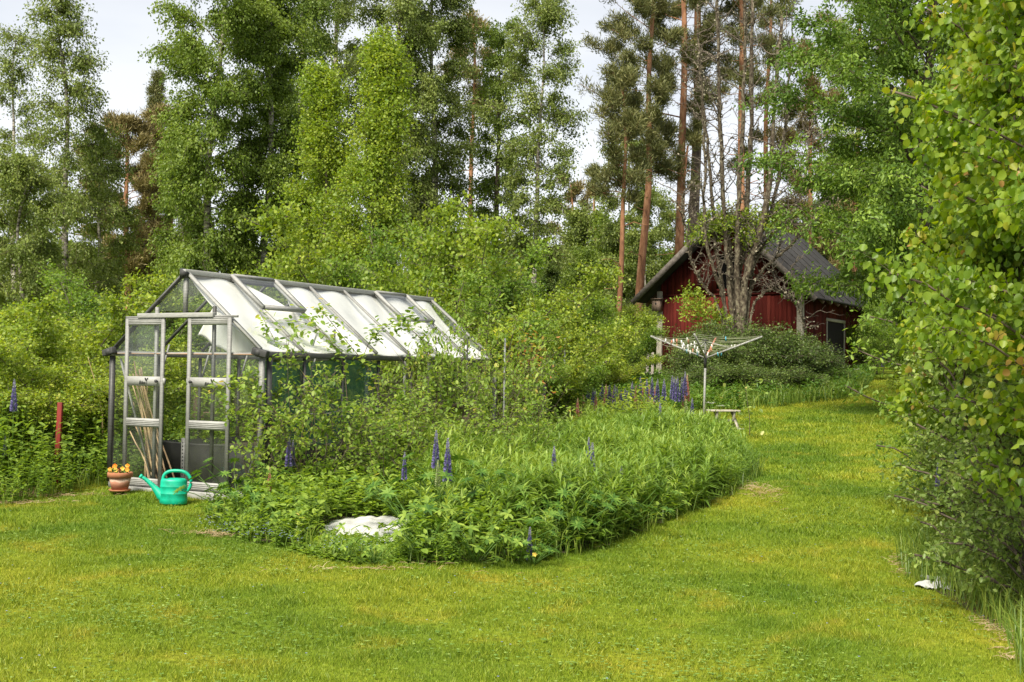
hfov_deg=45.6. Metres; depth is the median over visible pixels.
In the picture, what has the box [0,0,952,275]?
sky
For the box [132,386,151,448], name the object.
bamboo cane
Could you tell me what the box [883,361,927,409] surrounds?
leafy shrub
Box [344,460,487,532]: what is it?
leafy plant
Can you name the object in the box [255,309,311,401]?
raspberry cane
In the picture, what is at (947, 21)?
young aspen
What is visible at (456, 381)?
raspberry bush
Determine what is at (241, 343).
shade cloth
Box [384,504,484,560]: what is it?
leafy plant
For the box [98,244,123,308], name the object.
distant spruce
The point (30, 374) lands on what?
leafy shrub
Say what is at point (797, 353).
dark shrub
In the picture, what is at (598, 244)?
distant tree
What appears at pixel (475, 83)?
pine tree
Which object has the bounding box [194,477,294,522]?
leafy plant
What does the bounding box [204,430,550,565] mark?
leafy plants
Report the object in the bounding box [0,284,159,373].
leafy shrub
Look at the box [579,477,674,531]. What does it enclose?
leafy plant
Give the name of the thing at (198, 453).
raised planter
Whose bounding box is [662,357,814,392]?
dark shrub
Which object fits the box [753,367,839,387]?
dark shrub
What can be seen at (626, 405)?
herbs
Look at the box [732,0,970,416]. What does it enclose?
bird cherry tree
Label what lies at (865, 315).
distant spruce
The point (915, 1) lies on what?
bird cherry tree
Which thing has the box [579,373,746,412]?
lupin bank
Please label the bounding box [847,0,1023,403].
young aspen
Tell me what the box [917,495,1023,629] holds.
thicket herbs
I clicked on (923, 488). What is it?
leafy plant
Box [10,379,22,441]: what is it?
lupin
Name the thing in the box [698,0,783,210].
pine tree
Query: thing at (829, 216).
bird cherry tree
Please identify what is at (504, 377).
metal stake
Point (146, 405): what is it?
bamboo cane
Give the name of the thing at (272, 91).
birch tree
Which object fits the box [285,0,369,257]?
birch tree
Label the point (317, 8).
birch tree
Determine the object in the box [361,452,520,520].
leafy plant
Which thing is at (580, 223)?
distant tree
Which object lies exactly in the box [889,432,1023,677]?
tall grass
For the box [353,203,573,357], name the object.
leafy shrub
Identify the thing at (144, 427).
bamboo cane
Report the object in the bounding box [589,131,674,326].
birch tree
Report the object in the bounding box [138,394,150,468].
bamboo cane
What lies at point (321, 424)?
raspberry bush
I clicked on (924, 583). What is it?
white tarp
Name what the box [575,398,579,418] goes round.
lupin
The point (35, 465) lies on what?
weed patch
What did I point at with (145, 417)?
bamboo cane
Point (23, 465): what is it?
leafy plant
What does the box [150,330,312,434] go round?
leafy shrub
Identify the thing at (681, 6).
pine tree
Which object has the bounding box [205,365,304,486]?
raspberry bush
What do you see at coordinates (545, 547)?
leafy plant
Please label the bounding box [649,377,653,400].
lupin
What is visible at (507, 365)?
raspberry bush
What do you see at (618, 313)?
leafy shrub
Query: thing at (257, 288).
leafy shrub
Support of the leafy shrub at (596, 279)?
on the ground at (492, 630)
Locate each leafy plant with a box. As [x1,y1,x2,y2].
[4,442,44,478]
[16,437,100,482]
[43,434,62,480]
[64,433,133,478]
[165,426,200,441]
[172,457,289,512]
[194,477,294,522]
[196,430,224,443]
[241,482,331,531]
[313,522,380,559]
[343,522,411,564]
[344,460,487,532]
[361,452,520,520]
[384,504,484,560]
[416,503,522,564]
[419,466,557,534]
[460,509,557,560]
[462,467,590,529]
[499,523,570,564]
[512,479,632,547]
[522,478,659,539]
[523,441,585,459]
[570,445,620,468]
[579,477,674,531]
[626,479,690,518]
[879,464,1023,514]
[894,475,948,508]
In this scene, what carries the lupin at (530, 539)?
on the ground at (492, 630)
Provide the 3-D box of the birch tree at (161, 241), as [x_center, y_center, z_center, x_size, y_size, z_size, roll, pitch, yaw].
[-8.947,-2.065,33.168,2.658,7.676,2.638,1,-2,0]
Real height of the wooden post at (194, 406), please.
1.222 m
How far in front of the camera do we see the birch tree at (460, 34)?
39.71 m
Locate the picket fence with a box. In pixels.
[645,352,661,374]
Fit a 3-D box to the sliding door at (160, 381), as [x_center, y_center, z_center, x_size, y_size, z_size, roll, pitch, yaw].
[-4.086,0.677,13.502,0.607,1.860,0.060,0,-2,29]
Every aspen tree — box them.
[260,51,365,281]
[308,20,426,285]
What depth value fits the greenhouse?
13.54 m
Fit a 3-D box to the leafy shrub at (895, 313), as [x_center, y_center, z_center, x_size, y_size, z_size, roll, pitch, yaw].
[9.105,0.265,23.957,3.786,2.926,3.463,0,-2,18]
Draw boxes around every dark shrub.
[657,313,794,370]
[658,370,766,391]
[659,329,760,377]
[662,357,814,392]
[682,321,840,374]
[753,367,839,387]
[774,334,855,378]
[823,368,861,379]
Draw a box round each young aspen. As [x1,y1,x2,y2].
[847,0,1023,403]
[879,162,1021,510]
[900,0,1023,372]
[900,0,1023,547]
[923,135,1023,510]
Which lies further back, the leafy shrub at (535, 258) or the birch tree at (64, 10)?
the birch tree at (64, 10)
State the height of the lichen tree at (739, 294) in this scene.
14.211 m
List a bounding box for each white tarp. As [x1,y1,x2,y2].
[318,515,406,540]
[914,575,959,590]
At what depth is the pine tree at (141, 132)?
54.49 m
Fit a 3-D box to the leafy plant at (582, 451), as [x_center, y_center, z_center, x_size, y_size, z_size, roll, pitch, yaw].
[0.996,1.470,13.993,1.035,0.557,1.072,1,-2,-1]
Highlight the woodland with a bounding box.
[2,219,890,364]
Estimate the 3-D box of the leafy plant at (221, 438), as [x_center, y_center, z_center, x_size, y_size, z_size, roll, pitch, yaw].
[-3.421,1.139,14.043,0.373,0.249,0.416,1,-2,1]
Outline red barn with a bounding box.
[631,211,873,372]
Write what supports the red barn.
on the ground at (492, 630)
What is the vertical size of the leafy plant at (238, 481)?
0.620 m
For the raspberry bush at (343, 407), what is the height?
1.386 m
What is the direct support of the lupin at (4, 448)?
on the weed patch
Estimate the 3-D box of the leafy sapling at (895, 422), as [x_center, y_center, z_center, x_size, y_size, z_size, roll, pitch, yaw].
[4.896,-0.550,11.383,2.534,4.974,2.216,1,-2,0]
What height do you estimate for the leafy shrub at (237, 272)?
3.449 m
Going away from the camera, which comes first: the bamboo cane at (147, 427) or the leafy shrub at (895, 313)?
the bamboo cane at (147, 427)
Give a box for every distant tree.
[0,258,37,326]
[48,239,93,317]
[121,261,164,308]
[503,237,542,280]
[553,242,605,323]
[556,196,614,320]
[580,206,634,318]
[612,217,668,366]
[649,245,674,305]
[774,186,819,248]
[830,156,887,302]
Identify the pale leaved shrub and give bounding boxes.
[867,296,1022,571]
[884,342,1010,527]
[895,363,1023,594]
[897,350,1023,610]
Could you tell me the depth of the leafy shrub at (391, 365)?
19.24 m
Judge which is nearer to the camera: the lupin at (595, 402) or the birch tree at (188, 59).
the lupin at (595, 402)
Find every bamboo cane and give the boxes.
[129,431,145,464]
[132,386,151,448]
[133,373,162,474]
[134,361,151,469]
[134,368,157,471]
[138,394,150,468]
[139,369,157,462]
[140,369,167,477]
[141,386,174,477]
[144,386,147,476]
[144,391,163,472]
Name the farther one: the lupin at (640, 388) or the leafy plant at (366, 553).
the lupin at (640, 388)
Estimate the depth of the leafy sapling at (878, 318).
12.62 m
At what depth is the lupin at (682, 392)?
26.68 m
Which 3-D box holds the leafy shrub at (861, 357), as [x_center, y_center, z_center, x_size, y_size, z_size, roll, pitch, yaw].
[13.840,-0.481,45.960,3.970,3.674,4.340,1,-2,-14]
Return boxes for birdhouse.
[650,298,663,311]
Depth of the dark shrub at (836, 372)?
37.59 m
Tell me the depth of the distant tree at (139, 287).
55.41 m
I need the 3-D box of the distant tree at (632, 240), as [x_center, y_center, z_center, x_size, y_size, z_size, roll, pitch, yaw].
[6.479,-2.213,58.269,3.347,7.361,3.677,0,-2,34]
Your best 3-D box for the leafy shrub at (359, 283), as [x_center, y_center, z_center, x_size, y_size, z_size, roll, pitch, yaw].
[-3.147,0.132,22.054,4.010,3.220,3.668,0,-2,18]
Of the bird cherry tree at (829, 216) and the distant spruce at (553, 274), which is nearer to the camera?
the bird cherry tree at (829, 216)
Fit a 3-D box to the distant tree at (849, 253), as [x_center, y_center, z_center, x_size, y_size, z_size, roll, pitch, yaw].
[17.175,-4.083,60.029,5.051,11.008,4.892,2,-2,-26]
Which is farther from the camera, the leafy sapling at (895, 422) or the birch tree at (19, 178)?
the birch tree at (19, 178)
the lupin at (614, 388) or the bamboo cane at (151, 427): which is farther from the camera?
the lupin at (614, 388)
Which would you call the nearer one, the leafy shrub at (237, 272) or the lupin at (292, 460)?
the lupin at (292, 460)
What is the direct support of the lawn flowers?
on the ground at (492, 630)
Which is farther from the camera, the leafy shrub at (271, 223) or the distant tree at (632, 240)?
the distant tree at (632, 240)
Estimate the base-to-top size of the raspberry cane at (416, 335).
1.246 m
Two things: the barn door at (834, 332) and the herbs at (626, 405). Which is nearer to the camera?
the herbs at (626, 405)
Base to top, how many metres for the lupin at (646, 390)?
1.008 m
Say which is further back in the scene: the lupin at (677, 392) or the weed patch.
the lupin at (677, 392)
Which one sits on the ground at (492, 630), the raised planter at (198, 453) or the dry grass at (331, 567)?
the dry grass at (331, 567)
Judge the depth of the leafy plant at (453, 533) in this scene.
9.68 m
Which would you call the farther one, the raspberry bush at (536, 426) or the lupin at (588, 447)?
the raspberry bush at (536, 426)
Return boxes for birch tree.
[0,0,138,331]
[0,23,52,314]
[0,138,88,333]
[58,124,151,318]
[137,0,286,303]
[140,132,223,312]
[201,0,319,296]
[256,0,350,279]
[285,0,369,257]
[340,0,456,275]
[393,0,491,259]
[462,12,542,284]
[467,0,591,282]
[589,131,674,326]
[630,186,687,277]
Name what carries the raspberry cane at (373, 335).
attached to the raspberry bush at (383, 383)
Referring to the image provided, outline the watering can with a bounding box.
[139,469,192,504]
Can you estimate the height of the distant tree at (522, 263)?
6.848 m
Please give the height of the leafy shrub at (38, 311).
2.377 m
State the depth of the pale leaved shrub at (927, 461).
11.43 m
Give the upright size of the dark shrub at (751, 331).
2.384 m
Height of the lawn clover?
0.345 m
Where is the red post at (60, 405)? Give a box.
[54,402,63,483]
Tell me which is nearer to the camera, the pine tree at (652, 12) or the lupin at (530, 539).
the lupin at (530, 539)
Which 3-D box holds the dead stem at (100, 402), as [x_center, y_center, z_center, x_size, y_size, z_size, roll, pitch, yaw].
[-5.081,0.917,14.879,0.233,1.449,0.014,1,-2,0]
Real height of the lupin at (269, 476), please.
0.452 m
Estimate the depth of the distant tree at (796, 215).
65.65 m
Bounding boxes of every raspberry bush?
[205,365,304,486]
[247,327,347,481]
[261,344,403,490]
[303,381,433,484]
[305,375,413,497]
[337,382,432,469]
[337,394,451,508]
[353,382,490,469]
[365,381,495,456]
[366,320,449,447]
[371,366,466,460]
[390,318,527,437]
[400,294,483,434]
[417,380,530,462]
[435,297,510,436]
[450,309,547,434]
[457,309,558,435]
[463,387,577,453]
[465,343,573,428]
[498,315,562,432]
[498,332,563,432]
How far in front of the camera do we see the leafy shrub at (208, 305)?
22.42 m
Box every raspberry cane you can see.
[197,374,274,434]
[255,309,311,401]
[272,304,354,411]
[300,298,392,417]
[356,306,426,410]
[382,315,449,406]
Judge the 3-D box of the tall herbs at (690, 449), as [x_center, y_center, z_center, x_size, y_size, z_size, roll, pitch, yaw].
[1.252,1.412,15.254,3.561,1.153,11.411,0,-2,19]
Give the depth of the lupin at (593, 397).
27.04 m
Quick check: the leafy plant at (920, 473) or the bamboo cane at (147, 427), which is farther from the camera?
the bamboo cane at (147, 427)
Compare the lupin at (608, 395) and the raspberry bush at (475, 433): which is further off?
the lupin at (608, 395)
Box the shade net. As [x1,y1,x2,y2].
[264,360,376,450]
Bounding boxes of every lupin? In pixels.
[2,436,6,465]
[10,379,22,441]
[267,467,271,490]
[281,435,295,485]
[287,440,298,478]
[398,452,410,504]
[429,430,439,480]
[435,460,440,502]
[441,438,453,501]
[526,527,536,560]
[547,446,555,476]
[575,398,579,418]
[586,437,590,456]
[589,443,595,472]
[590,387,594,410]
[593,396,599,416]
[606,385,610,406]
[612,384,616,408]
[630,382,633,403]
[638,376,642,399]
[644,380,648,400]
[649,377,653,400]
[655,379,659,402]
[661,379,666,404]
[670,376,673,398]
[672,377,675,409]
[673,376,679,409]
[679,377,683,408]
[683,372,687,408]
[684,375,689,401]
[935,463,939,499]
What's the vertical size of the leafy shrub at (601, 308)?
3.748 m
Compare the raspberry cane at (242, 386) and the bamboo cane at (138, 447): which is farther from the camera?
the bamboo cane at (138, 447)
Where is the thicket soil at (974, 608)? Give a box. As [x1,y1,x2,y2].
[911,565,1022,631]
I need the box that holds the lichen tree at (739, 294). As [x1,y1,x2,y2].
[654,0,844,337]
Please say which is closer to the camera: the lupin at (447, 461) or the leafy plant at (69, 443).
the lupin at (447, 461)
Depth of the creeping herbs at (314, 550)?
10.06 m
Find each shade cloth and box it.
[190,277,487,358]
[198,308,254,356]
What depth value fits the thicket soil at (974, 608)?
8.53 m
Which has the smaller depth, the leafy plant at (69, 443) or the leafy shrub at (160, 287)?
the leafy plant at (69, 443)
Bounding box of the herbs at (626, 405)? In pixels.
[202,385,752,563]
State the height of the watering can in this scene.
0.363 m
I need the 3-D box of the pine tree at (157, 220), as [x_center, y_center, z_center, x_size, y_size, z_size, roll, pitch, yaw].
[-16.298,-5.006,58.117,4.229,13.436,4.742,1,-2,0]
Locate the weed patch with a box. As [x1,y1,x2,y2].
[0,382,254,503]
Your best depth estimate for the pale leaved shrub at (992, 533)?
8.19 m
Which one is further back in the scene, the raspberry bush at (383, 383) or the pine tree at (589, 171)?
the pine tree at (589, 171)
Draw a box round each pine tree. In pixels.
[64,109,174,308]
[129,99,218,297]
[434,7,494,250]
[544,170,597,284]
[576,159,620,248]
[577,0,730,254]
[579,0,688,316]
[585,57,664,317]
[654,0,755,247]
[664,128,710,231]
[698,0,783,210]
[724,0,804,200]
[759,36,857,269]
[798,0,910,271]
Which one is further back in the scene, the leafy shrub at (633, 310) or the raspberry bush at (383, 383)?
the leafy shrub at (633, 310)
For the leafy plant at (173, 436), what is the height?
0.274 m
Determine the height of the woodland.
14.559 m
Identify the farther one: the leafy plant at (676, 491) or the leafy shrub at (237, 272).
the leafy shrub at (237, 272)
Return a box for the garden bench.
[706,409,739,427]
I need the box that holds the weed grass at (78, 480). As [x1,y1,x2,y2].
[0,448,143,504]
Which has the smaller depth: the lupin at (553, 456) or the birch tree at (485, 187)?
the lupin at (553, 456)
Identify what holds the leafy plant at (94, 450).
on the ground at (492, 630)
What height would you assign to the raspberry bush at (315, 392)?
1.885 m
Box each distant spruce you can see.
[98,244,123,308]
[538,247,566,320]
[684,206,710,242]
[803,189,845,270]
[862,273,883,366]
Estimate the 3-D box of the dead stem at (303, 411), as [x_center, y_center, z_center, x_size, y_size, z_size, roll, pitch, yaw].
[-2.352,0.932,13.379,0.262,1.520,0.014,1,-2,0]
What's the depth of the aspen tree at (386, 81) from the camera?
24.97 m
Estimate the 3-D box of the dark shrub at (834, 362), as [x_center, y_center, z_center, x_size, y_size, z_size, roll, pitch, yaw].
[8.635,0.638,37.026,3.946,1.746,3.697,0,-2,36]
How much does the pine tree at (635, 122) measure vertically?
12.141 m
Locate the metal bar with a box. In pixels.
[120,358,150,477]
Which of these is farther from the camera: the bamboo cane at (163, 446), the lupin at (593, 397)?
the lupin at (593, 397)
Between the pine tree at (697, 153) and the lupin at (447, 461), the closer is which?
the lupin at (447, 461)
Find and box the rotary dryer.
[650,333,761,414]
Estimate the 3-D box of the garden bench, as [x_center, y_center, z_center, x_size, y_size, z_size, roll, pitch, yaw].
[4.066,1.526,23.468,0.580,0.404,0.352,1,-2,-9]
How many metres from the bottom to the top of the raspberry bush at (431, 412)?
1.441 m
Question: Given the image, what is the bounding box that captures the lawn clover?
[0,487,1010,681]
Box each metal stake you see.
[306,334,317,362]
[466,336,467,390]
[503,338,505,416]
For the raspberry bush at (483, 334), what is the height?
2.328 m
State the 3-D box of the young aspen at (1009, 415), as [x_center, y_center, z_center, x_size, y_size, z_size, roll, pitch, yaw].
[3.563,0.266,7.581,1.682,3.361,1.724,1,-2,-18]
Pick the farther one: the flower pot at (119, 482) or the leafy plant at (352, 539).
the flower pot at (119, 482)
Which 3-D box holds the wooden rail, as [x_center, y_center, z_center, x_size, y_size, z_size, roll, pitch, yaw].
[-0.838,1.274,15.268,0.626,1.034,0.085,1,-2,-16]
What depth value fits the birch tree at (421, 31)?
37.59 m
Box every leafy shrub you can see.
[0,258,206,372]
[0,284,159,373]
[0,289,84,408]
[0,313,216,460]
[0,333,181,469]
[0,362,123,479]
[81,296,220,367]
[113,266,287,434]
[115,335,233,440]
[148,266,253,405]
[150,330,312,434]
[230,268,492,361]
[234,190,481,323]
[248,274,431,374]
[306,208,562,326]
[329,259,570,421]
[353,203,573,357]
[366,289,520,423]
[400,309,559,428]
[407,259,630,359]
[450,296,646,422]
[457,250,622,363]
[509,345,612,421]
[521,281,639,381]
[551,311,668,358]
[570,307,669,378]
[593,350,664,390]
[601,294,656,368]
[606,309,656,352]
[622,341,667,379]
[845,290,907,374]
[853,298,911,375]
[879,301,916,366]
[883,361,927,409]
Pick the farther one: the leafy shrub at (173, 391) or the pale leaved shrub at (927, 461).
the leafy shrub at (173, 391)
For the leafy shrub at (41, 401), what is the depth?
14.26 m
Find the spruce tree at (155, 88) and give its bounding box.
[143,67,178,282]
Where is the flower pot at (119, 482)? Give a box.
[107,472,132,491]
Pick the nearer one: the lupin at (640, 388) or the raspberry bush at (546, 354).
the raspberry bush at (546, 354)
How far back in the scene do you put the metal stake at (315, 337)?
14.00 m
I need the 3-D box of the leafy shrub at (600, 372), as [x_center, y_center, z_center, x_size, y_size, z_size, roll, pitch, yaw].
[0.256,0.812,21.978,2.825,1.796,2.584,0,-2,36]
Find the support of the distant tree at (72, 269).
on the ground at (492, 630)
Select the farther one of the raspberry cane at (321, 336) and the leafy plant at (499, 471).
the raspberry cane at (321, 336)
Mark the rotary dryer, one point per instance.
(704, 356)
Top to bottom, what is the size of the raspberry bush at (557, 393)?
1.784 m
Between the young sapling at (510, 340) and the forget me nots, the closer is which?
the forget me nots
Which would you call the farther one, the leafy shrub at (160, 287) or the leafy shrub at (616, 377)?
the leafy shrub at (616, 377)
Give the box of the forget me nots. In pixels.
[199,516,377,548]
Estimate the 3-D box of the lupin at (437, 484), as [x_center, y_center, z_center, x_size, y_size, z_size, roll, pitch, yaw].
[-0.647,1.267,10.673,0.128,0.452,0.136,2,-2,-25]
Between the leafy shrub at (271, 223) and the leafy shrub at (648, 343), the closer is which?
the leafy shrub at (271, 223)
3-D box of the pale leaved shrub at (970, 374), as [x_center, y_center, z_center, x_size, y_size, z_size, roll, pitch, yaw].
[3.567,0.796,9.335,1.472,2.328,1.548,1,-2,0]
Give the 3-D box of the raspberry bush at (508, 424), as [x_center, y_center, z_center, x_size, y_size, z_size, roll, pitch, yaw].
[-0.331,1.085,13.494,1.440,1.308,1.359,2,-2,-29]
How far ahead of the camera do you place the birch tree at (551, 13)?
37.85 m
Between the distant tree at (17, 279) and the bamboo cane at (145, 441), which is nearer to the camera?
the bamboo cane at (145, 441)
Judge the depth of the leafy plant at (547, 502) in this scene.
10.71 m
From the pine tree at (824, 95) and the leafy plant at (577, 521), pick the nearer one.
the leafy plant at (577, 521)
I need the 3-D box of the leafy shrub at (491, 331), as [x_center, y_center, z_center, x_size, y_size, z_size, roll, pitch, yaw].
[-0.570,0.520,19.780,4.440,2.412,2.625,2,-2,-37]
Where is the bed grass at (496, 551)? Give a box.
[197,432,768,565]
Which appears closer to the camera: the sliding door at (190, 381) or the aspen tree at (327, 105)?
the sliding door at (190, 381)
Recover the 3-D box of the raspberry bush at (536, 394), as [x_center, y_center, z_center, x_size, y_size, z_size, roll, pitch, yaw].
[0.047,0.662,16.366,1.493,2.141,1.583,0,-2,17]
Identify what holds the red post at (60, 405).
on the ground at (492, 630)
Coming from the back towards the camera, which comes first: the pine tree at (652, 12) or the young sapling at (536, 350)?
the pine tree at (652, 12)
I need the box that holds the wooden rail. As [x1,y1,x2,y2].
[421,402,469,447]
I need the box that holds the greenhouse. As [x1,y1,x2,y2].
[102,268,498,499]
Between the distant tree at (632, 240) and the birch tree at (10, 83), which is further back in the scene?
the distant tree at (632, 240)
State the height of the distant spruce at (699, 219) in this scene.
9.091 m
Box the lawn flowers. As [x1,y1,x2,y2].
[6,481,983,667]
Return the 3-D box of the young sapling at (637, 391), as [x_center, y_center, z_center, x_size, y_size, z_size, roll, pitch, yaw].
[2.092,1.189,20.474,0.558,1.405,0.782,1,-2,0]
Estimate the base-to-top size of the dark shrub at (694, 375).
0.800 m
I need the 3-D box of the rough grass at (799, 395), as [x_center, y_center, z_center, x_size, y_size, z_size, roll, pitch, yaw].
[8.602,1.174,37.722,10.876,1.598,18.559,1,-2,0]
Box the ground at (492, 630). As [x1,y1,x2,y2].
[0,364,1023,681]
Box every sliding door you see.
[122,318,165,487]
[184,317,231,491]
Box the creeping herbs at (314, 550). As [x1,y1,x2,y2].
[286,528,417,565]
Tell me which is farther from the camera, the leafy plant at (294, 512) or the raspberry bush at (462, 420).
the raspberry bush at (462, 420)
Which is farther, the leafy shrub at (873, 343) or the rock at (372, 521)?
the leafy shrub at (873, 343)
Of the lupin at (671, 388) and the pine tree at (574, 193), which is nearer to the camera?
the lupin at (671, 388)
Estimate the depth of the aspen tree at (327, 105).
26.11 m
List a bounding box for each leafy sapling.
[832,117,969,481]
[876,146,1013,497]
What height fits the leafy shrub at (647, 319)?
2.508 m
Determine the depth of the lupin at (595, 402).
21.97 m
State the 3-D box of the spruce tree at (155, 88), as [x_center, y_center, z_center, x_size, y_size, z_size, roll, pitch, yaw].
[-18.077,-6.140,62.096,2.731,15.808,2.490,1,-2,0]
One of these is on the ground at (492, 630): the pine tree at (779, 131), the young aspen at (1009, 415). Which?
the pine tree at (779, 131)
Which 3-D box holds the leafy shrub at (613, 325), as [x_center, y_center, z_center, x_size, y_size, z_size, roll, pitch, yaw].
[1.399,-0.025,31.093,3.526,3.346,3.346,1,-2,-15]
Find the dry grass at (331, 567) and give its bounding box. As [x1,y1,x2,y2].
[0,480,1019,658]
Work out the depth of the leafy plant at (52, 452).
14.24 m
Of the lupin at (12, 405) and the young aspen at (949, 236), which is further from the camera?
the lupin at (12, 405)
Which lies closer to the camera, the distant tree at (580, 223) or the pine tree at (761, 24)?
the pine tree at (761, 24)
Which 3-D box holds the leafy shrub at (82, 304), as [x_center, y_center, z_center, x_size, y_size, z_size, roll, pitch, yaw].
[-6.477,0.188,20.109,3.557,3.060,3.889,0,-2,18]
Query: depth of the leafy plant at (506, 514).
9.86 m
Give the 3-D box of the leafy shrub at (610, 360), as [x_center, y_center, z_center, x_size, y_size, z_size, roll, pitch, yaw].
[0.335,0.381,21.739,3.912,2.752,4.124,2,-2,-38]
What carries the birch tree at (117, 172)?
on the ground at (492, 630)
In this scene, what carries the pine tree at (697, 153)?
on the ground at (492, 630)
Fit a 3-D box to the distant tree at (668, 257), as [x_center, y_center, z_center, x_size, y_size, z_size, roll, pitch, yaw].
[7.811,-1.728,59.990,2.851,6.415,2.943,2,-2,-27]
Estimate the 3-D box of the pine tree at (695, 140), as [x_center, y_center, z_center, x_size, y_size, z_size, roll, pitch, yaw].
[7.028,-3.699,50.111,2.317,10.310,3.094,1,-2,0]
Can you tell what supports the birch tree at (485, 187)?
on the ground at (492, 630)
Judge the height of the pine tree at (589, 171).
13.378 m
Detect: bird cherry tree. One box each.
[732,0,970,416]
[778,34,951,254]
[861,0,952,338]
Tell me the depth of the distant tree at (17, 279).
59.50 m
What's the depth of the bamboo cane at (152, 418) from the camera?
13.82 m
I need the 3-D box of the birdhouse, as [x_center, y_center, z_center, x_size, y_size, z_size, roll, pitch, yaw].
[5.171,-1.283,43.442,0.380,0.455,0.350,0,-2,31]
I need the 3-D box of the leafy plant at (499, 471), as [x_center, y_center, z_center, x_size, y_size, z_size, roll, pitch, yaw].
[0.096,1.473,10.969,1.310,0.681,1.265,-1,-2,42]
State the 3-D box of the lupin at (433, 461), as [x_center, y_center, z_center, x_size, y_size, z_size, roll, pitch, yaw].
[-0.719,1.165,11.288,0.215,0.683,0.167,2,-2,-43]
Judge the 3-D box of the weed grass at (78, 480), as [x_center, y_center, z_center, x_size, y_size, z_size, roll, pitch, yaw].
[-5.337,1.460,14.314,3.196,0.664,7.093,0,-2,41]
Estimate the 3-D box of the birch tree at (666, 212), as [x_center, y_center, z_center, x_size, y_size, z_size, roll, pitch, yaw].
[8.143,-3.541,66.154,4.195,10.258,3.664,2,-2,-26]
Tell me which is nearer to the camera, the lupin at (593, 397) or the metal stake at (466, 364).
the metal stake at (466, 364)
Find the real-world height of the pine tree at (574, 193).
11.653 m
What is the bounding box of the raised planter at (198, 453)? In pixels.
[146,426,429,489]
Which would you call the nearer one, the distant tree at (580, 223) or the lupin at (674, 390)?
the lupin at (674, 390)
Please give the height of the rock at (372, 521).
0.127 m
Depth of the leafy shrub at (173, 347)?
18.76 m
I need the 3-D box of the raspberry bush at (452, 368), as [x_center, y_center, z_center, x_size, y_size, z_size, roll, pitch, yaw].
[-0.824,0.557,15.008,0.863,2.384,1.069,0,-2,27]
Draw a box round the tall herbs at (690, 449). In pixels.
[410,404,762,558]
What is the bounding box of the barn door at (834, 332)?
[826,318,845,368]
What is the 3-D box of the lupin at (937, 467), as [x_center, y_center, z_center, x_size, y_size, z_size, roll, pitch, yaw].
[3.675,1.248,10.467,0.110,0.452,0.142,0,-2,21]
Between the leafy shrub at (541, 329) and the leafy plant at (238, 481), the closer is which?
the leafy plant at (238, 481)
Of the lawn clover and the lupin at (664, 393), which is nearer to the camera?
the lawn clover
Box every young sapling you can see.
[478,293,538,408]
[486,319,561,402]
[621,370,651,414]
[720,374,772,435]
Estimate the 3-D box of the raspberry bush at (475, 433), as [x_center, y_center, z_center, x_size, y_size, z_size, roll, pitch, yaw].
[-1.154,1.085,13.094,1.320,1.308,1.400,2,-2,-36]
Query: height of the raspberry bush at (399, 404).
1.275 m
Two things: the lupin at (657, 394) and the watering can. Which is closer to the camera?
the watering can
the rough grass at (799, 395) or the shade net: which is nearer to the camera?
the shade net
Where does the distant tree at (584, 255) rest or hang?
on the ground at (492, 630)
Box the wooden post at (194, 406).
[193,387,197,435]
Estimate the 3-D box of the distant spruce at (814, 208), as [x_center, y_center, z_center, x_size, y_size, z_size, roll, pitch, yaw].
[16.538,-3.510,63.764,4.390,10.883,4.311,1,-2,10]
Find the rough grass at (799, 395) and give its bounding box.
[629,362,876,409]
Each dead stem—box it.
[88,358,103,469]
[289,358,309,466]

